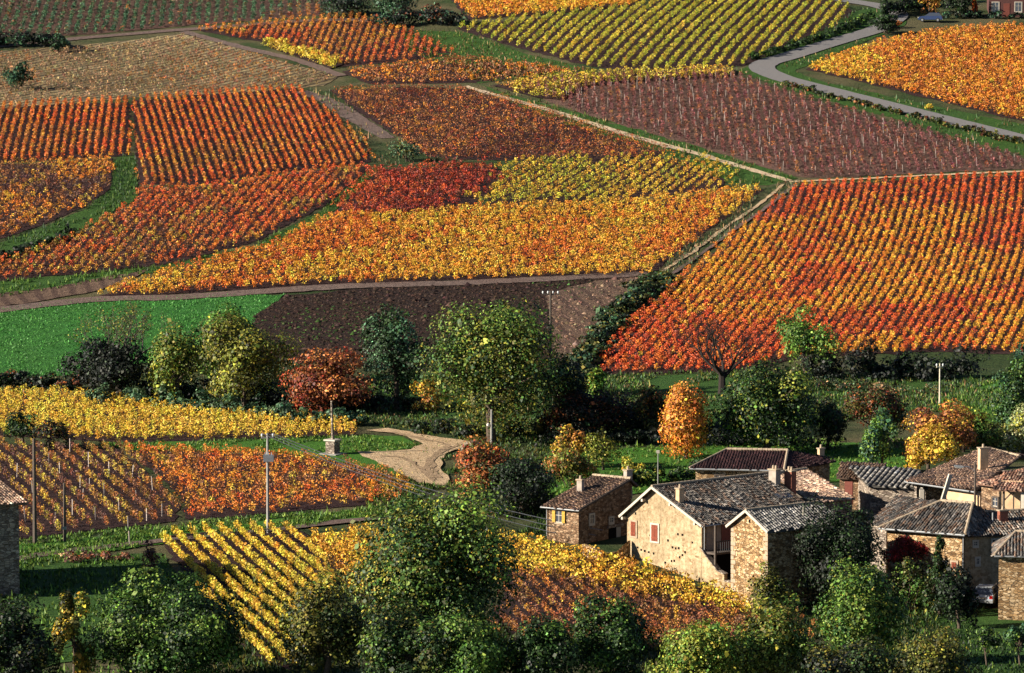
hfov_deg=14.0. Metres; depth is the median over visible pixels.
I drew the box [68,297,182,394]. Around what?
bare tree
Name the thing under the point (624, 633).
tree
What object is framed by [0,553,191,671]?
paddock
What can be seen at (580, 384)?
tree
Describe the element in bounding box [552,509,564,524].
window
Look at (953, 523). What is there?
corner house
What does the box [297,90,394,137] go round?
stony track
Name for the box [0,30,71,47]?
hedge
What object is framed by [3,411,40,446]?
shrub
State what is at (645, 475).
hedge
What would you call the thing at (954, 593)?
tree
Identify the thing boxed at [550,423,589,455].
shrub
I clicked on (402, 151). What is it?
shrub
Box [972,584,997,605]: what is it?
parked car
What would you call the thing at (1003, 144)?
road verge
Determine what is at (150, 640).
tree
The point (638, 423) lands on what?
thicket
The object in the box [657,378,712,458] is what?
orange tree
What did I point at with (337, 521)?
lane
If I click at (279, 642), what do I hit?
grape vine
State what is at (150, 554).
shrub
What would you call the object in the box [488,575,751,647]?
vineyard soil
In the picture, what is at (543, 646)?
tree
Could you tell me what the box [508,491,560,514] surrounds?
hedge
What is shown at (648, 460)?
orchard lawn
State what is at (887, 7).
hedge
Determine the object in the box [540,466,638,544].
house
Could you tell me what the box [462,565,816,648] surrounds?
vineyard
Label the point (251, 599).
grape vine
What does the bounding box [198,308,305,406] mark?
tree
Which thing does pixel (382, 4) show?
shrub
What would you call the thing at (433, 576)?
tree
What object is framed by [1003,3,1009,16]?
door
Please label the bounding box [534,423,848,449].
hedge
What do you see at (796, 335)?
tree
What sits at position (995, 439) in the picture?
shrub
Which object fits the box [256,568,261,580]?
grape vine
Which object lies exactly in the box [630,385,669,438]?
shrub
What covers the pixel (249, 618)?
grape vine
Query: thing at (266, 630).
grape vine
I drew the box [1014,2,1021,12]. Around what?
window
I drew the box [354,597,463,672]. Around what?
tree
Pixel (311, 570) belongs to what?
grape vine
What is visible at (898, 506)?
lean to
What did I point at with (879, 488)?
striped shed
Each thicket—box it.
[135,375,425,414]
[367,0,469,26]
[401,416,557,436]
[539,385,637,440]
[599,395,734,434]
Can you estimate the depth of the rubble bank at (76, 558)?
326.25 m
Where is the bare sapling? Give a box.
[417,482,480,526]
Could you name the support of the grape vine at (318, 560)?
on the vineyard soil at (177, 558)
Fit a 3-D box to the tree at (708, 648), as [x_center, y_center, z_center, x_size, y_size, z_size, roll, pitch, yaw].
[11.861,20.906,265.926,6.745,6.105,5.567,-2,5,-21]
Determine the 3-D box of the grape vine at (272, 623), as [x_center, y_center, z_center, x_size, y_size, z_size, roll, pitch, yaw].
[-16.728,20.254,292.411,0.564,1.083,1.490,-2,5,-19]
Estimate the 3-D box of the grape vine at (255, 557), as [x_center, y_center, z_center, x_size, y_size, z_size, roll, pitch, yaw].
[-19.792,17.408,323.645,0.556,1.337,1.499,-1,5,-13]
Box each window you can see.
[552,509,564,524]
[589,513,594,525]
[609,516,613,524]
[629,519,636,537]
[650,522,659,542]
[950,560,957,568]
[972,540,978,547]
[975,557,980,566]
[991,496,998,508]
[991,538,1000,552]
[992,2,999,11]
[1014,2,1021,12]
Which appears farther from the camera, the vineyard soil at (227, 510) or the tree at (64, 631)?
the vineyard soil at (227, 510)
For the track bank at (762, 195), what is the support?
on the ground at (856, 428)
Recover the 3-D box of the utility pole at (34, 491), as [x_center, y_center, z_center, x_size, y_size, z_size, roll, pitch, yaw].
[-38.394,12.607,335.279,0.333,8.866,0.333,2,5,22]
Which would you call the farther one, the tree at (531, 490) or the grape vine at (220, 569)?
the tree at (531, 490)
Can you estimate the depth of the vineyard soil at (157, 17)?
688.26 m
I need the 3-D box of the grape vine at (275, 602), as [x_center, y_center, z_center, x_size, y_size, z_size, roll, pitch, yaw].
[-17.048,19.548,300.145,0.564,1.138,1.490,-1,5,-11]
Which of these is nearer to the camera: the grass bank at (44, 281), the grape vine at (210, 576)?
the grape vine at (210, 576)
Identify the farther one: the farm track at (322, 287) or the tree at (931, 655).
the farm track at (322, 287)
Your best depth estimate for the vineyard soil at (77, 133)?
576.67 m
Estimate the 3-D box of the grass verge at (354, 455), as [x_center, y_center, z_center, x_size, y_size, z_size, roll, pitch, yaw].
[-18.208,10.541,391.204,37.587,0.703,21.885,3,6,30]
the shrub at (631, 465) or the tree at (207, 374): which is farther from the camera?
the tree at (207, 374)
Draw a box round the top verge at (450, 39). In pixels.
[402,30,596,82]
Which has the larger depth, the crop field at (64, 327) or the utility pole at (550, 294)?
the crop field at (64, 327)
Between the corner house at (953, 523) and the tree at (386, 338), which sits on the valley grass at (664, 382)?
the tree at (386, 338)
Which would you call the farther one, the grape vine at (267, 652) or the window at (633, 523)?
the window at (633, 523)
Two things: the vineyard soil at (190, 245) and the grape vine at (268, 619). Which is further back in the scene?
the vineyard soil at (190, 245)
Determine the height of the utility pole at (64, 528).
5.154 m
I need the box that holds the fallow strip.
[0,268,149,306]
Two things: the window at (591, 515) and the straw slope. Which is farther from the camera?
the straw slope
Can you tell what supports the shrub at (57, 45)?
on the straw slope
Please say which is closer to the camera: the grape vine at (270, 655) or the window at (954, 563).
the grape vine at (270, 655)
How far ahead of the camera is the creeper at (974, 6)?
681.40 m
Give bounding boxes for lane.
[0,155,137,258]
[19,512,477,560]
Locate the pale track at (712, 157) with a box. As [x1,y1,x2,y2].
[463,85,790,180]
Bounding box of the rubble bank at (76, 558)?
[59,550,132,562]
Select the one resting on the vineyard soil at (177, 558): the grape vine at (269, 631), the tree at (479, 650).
the grape vine at (269, 631)
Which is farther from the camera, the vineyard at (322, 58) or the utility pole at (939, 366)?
the vineyard at (322, 58)
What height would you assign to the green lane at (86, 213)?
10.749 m
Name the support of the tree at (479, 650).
on the ground at (856, 428)
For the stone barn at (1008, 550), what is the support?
on the ground at (856, 428)
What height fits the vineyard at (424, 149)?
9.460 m
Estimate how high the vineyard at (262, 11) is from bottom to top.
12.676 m
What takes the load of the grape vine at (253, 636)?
on the vineyard soil at (177, 558)
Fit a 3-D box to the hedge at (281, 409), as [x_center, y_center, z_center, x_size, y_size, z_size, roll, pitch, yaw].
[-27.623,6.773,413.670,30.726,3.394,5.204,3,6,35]
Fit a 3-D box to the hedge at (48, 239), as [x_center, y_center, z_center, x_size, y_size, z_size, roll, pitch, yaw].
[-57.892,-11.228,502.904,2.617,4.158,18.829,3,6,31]
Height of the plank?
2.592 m
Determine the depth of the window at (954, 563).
325.66 m
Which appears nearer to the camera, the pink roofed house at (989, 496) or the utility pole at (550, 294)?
the pink roofed house at (989, 496)
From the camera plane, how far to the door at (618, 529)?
339.79 m
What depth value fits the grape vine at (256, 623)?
290.92 m
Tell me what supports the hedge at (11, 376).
on the ground at (856, 428)
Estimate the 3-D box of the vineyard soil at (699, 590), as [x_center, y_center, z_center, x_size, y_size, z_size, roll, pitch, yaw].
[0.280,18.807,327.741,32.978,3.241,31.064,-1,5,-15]
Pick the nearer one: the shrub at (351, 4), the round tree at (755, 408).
the round tree at (755, 408)
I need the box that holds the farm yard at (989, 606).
[877,584,997,608]
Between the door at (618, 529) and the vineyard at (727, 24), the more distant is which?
the vineyard at (727, 24)
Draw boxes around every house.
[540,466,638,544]
[689,444,835,483]
[877,499,985,582]
[964,506,1023,586]
[976,467,1023,509]
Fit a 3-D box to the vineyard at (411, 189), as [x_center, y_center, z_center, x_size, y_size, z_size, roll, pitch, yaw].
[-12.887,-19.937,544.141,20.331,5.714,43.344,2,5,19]
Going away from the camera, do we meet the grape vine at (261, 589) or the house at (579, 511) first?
the grape vine at (261, 589)
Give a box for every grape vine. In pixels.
[200,567,205,576]
[204,557,211,569]
[208,574,214,588]
[216,566,223,580]
[230,581,236,592]
[240,558,246,569]
[247,614,252,625]
[248,564,254,577]
[249,595,253,607]
[249,632,256,644]
[250,583,256,591]
[252,615,259,628]
[253,551,259,565]
[253,597,260,612]
[254,621,260,631]
[255,602,260,614]
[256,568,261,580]
[257,583,263,598]
[257,639,263,651]
[261,575,267,587]
[263,627,271,641]
[263,649,269,658]
[264,563,270,574]
[265,629,273,642]
[266,612,272,621]
[266,652,272,661]
[267,578,275,591]
[268,631,276,641]
[270,617,276,629]
[271,599,276,612]
[275,640,282,652]
[283,581,289,591]
[285,561,291,574]
[286,576,293,592]
[293,555,299,569]
[300,562,307,574]
[308,567,313,580]
[312,556,320,570]
[315,557,321,571]
[322,556,329,562]
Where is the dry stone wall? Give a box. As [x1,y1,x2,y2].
[582,540,629,560]
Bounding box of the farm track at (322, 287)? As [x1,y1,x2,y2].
[0,272,647,311]
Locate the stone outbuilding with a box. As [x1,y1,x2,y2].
[725,500,834,609]
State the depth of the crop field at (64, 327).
466.52 m
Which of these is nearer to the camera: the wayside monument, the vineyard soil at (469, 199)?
the wayside monument
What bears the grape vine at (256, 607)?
on the vineyard soil at (177, 558)
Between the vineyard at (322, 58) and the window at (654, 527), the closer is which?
the window at (654, 527)
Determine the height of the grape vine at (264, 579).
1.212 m
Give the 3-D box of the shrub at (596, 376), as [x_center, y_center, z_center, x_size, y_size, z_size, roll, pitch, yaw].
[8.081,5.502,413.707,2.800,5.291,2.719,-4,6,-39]
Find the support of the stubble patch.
on the ploughed field at (429, 297)
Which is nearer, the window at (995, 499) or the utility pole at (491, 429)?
the window at (995, 499)
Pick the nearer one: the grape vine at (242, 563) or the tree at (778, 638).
the tree at (778, 638)
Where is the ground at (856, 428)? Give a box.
[0,0,1023,672]
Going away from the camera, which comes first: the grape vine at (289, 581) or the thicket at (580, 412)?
the grape vine at (289, 581)
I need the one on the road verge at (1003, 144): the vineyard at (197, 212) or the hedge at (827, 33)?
the hedge at (827, 33)
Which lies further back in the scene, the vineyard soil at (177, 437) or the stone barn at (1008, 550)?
the vineyard soil at (177, 437)
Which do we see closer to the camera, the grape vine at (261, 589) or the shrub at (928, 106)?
the grape vine at (261, 589)
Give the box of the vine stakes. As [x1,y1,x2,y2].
[566,71,1014,170]
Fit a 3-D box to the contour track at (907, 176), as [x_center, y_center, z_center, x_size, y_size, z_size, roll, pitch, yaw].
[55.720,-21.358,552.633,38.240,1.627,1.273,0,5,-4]
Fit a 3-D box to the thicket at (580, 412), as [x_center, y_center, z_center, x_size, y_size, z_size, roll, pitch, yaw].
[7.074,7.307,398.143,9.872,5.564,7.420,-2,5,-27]
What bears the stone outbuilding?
on the ground at (856, 428)
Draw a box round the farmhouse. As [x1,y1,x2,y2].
[618,465,804,591]
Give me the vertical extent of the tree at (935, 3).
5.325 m
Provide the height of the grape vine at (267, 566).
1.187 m
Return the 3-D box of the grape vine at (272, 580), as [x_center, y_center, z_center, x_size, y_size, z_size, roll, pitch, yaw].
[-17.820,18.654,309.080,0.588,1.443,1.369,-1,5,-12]
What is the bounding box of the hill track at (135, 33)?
[0,18,380,46]
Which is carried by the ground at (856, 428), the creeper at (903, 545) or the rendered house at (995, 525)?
the rendered house at (995, 525)
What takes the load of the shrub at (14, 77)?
on the straw slope
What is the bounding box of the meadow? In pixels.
[934,378,1023,423]
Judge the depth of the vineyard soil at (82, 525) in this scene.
361.66 m
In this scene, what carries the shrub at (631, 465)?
on the orchard lawn at (648, 460)
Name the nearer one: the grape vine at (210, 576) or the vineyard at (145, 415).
the grape vine at (210, 576)
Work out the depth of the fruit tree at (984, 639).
283.43 m
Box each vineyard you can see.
[0,0,319,34]
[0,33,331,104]
[0,95,132,160]
[0,152,116,236]
[0,161,362,276]
[0,383,361,438]
[0,435,180,534]
[97,183,760,293]
[125,440,413,515]
[131,83,376,182]
[158,518,325,561]
[198,10,453,62]
[262,37,341,66]
[307,522,761,610]
[310,156,511,213]
[332,80,675,158]
[347,53,584,82]
[454,0,636,17]
[459,0,848,69]
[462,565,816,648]
[465,149,738,202]
[495,63,736,97]
[515,67,1022,175]
[598,169,1023,371]
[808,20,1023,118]
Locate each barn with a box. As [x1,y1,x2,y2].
[0,479,27,595]
[904,444,1023,506]
[991,530,1023,619]
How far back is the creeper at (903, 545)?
326.79 m
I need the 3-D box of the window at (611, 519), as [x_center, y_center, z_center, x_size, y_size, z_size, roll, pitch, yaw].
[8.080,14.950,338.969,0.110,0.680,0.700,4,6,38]
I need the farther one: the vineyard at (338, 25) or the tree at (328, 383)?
the vineyard at (338, 25)
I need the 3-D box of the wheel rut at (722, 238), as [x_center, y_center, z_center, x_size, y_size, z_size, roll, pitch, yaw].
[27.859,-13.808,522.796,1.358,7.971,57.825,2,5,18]
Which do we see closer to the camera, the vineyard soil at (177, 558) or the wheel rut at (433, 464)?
the vineyard soil at (177, 558)
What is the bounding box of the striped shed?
[848,465,927,517]
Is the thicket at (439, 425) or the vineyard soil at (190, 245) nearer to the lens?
the thicket at (439, 425)
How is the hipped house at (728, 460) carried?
on the ground at (856, 428)
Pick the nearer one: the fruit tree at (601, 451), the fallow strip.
the fruit tree at (601, 451)
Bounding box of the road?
[749,0,1023,139]
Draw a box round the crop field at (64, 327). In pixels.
[0,294,282,375]
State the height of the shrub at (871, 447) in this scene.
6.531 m
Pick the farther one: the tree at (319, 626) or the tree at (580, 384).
the tree at (580, 384)
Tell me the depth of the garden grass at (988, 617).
311.37 m
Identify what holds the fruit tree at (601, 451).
on the orchard lawn at (648, 460)
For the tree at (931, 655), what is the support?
on the ground at (856, 428)
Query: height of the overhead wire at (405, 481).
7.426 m
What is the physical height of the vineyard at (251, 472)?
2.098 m
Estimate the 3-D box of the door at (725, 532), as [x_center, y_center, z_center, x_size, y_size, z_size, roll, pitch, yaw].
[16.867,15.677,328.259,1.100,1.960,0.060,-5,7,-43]
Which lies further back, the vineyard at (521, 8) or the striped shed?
the vineyard at (521, 8)
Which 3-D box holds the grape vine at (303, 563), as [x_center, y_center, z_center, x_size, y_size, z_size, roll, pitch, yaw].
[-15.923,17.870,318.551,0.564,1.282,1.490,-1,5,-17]
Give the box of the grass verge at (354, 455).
[107,435,417,472]
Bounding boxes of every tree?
[0,588,60,672]
[51,587,97,672]
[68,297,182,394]
[79,563,252,672]
[147,318,209,397]
[193,300,264,383]
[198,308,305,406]
[276,563,372,672]
[278,346,375,411]
[334,473,531,652]
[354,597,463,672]
[357,302,435,409]
[409,291,574,442]
[426,610,519,672]
[451,433,530,507]
[464,457,560,516]
[489,298,537,367]
[497,611,583,672]
[533,352,590,427]
[564,591,662,672]
[582,427,622,469]
[644,617,756,672]
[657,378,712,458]
[673,311,771,393]
[708,355,825,452]
[734,588,821,672]
[745,561,792,614]
[773,303,845,375]
[800,634,897,672]
[803,395,848,447]
[812,550,914,660]
[840,377,909,434]
[886,623,986,672]
[901,398,979,460]
[918,0,940,12]
[933,565,980,628]
[942,0,971,16]
[947,405,993,451]
[973,625,1002,664]
[987,337,1023,439]
[1002,623,1023,664]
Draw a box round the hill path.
[180,31,345,75]
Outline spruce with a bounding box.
[921,534,953,618]
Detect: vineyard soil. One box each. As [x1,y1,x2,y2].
[0,0,321,35]
[0,102,131,161]
[0,158,112,238]
[0,166,367,280]
[0,394,358,441]
[0,444,179,538]
[126,450,412,518]
[132,89,370,185]
[163,529,333,671]
[264,43,341,67]
[311,535,765,616]
[333,165,504,214]
[342,58,585,84]
[451,0,641,19]
[483,158,724,205]
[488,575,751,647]
[491,70,735,99]
[806,27,1023,120]
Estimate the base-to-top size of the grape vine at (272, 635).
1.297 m
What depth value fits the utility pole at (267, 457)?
340.42 m
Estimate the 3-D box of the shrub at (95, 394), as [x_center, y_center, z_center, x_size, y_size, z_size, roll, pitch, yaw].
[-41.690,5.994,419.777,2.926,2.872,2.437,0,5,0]
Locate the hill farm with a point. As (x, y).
(1006, 8)
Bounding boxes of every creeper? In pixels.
[880,535,930,577]
[972,0,977,11]
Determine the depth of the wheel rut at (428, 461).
387.59 m
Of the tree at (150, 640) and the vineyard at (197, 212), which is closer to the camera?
the tree at (150, 640)
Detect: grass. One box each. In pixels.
[367,374,1001,442]
[816,608,1023,672]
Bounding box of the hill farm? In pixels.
[987,0,1023,16]
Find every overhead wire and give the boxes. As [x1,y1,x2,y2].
[262,433,588,540]
[269,434,595,535]
[273,433,600,529]
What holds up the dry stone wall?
on the ground at (856, 428)
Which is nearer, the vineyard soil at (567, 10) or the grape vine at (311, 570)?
the grape vine at (311, 570)
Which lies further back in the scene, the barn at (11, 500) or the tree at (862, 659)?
the barn at (11, 500)
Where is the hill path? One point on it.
(307, 63)
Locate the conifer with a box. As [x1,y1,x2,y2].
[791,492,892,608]
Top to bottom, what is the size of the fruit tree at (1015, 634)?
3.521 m
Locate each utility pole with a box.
[32,438,36,542]
[62,483,66,541]
[261,433,273,532]
[490,409,492,451]
[542,291,558,396]
[936,363,943,403]
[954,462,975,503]
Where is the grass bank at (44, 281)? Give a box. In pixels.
[0,168,377,292]
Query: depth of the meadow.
423.36 m
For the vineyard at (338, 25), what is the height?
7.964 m
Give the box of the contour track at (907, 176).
[789,171,1019,181]
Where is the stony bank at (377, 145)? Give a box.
[307,89,474,166]
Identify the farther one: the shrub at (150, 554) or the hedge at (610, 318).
the hedge at (610, 318)
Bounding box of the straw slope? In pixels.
[0,33,336,107]
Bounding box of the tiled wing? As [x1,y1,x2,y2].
[781,467,854,530]
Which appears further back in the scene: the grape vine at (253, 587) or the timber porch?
the timber porch
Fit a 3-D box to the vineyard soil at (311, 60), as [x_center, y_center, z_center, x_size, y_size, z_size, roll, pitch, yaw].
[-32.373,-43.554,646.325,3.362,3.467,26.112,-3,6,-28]
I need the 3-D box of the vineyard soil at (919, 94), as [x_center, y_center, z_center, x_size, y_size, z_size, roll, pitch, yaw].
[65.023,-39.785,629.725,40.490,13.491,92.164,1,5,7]
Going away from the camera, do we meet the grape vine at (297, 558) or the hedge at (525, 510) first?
the grape vine at (297, 558)
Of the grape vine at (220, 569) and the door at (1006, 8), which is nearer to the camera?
the grape vine at (220, 569)
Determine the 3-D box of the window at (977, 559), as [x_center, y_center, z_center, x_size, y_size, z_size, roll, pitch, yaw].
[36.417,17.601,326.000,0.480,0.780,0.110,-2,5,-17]
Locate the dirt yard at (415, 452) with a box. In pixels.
[357,428,466,485]
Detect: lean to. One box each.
[836,461,886,509]
[867,494,936,572]
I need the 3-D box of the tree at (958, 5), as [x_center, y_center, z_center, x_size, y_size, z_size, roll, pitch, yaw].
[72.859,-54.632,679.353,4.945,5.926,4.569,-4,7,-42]
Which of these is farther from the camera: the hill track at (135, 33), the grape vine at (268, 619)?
the hill track at (135, 33)
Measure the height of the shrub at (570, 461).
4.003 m
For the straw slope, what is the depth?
634.52 m
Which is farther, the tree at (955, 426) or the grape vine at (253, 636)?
the tree at (955, 426)
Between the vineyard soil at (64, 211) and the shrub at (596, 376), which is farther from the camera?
the vineyard soil at (64, 211)
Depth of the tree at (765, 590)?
317.18 m
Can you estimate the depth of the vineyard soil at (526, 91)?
616.44 m
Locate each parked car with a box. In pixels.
[918,13,942,21]
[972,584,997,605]
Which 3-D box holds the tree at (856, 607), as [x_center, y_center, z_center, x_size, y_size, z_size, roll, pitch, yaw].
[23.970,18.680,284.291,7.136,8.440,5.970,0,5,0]
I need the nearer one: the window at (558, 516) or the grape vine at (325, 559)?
the grape vine at (325, 559)
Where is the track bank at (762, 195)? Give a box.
[658,182,800,272]
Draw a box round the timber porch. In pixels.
[992,469,1023,508]
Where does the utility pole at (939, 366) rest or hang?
on the meadow
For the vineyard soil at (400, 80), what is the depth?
626.80 m
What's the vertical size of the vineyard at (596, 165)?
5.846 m
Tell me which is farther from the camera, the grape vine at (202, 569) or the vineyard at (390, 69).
the vineyard at (390, 69)
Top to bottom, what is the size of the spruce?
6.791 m
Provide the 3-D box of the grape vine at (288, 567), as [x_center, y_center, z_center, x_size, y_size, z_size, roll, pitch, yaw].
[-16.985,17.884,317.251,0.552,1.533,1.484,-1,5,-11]
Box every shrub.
[1,60,34,89]
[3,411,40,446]
[33,419,75,449]
[48,33,65,52]
[57,336,159,400]
[85,382,112,404]
[141,539,160,574]
[316,0,372,17]
[367,0,418,15]
[388,139,421,161]
[409,376,445,413]
[541,445,601,486]
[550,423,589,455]
[584,365,607,411]
[621,455,645,481]
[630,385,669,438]
[857,407,898,463]
[887,556,930,611]
[902,422,962,469]
[924,104,933,110]
[960,421,1004,452]
[999,403,1023,453]
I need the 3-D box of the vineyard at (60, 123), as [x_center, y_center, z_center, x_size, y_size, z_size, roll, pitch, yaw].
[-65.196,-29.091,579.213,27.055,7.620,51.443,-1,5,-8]
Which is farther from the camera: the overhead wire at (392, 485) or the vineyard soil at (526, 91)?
the vineyard soil at (526, 91)
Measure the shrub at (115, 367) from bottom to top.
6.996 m
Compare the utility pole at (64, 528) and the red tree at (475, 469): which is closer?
the utility pole at (64, 528)
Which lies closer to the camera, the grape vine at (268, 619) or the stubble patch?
the grape vine at (268, 619)
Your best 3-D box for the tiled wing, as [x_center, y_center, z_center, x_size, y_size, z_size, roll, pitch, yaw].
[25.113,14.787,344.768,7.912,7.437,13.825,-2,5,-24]
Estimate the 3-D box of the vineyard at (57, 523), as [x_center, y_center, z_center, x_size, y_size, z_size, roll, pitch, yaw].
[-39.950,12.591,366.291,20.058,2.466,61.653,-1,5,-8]
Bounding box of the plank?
[941,474,952,498]
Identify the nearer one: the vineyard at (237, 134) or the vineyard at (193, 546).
the vineyard at (193, 546)
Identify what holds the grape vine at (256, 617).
on the vineyard soil at (177, 558)
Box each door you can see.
[616,527,620,536]
[721,524,730,548]
[845,480,852,503]
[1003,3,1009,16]
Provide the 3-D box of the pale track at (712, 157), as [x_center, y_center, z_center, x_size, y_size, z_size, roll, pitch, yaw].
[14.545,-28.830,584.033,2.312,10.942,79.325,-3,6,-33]
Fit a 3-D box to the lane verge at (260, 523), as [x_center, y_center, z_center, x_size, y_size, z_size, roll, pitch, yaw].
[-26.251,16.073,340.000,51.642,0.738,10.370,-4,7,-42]
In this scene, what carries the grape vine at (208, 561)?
on the vineyard soil at (177, 558)
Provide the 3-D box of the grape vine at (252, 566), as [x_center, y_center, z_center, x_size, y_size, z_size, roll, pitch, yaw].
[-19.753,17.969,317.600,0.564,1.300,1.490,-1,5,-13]
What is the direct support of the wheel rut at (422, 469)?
on the dirt yard at (415, 452)
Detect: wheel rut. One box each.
[381,455,434,480]
[390,432,450,478]
[429,444,459,477]
[661,184,783,270]
[672,184,796,273]
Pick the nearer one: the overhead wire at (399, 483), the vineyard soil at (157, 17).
the overhead wire at (399, 483)
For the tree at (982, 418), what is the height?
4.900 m
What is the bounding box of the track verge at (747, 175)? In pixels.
[481,84,796,184]
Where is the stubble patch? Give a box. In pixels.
[545,276,645,357]
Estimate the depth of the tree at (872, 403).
395.08 m
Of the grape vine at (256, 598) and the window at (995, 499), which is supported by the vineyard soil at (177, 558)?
the grape vine at (256, 598)
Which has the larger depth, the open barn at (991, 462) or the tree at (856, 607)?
the open barn at (991, 462)
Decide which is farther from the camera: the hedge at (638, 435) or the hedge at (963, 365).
the hedge at (963, 365)
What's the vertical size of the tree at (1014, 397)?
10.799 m
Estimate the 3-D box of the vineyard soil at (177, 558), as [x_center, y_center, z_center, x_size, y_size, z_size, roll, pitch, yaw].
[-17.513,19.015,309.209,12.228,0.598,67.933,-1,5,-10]
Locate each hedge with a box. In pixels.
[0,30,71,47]
[0,223,76,261]
[0,369,84,390]
[123,382,368,426]
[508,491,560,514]
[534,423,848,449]
[563,270,675,379]
[633,458,701,485]
[748,10,876,59]
[781,80,1023,143]
[797,337,990,381]
[803,375,940,392]
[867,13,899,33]
[878,0,941,16]
[942,9,1023,18]
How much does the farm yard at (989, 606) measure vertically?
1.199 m
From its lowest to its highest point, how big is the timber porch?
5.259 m
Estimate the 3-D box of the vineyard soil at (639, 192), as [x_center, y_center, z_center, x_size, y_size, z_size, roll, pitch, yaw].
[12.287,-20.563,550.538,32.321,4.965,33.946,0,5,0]
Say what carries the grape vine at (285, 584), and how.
on the vineyard soil at (177, 558)
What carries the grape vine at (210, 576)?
on the vineyard soil at (177, 558)
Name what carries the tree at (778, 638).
on the ground at (856, 428)
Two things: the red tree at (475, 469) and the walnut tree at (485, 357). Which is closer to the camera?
the red tree at (475, 469)
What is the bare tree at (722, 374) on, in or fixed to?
on the valley grass at (664, 382)
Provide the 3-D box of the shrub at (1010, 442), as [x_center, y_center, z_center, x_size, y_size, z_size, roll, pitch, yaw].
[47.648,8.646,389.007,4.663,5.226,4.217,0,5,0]
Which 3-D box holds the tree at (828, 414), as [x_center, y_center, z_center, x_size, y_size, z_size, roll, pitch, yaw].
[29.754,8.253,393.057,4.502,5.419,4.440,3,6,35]
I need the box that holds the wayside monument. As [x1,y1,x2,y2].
[319,401,346,455]
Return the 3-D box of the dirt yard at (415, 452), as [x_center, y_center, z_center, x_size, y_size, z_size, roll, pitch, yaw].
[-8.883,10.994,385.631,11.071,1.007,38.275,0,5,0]
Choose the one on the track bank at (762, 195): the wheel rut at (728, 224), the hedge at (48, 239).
the wheel rut at (728, 224)
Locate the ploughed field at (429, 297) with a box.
[252,276,635,371]
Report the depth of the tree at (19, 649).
265.06 m
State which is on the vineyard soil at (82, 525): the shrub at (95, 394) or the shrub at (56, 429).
the shrub at (56, 429)
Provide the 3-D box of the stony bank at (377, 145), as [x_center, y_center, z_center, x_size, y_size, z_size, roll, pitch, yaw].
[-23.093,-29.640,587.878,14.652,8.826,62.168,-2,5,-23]
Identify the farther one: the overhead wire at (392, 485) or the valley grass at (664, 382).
the valley grass at (664, 382)
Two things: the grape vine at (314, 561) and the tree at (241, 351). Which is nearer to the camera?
the grape vine at (314, 561)
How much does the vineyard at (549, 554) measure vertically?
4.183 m
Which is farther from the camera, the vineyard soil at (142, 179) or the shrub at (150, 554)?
the vineyard soil at (142, 179)
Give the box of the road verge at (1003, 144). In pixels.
[738,8,1023,154]
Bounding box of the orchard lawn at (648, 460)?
[545,442,906,498]
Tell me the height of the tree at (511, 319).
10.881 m
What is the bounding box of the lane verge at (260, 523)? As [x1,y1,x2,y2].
[19,502,425,562]

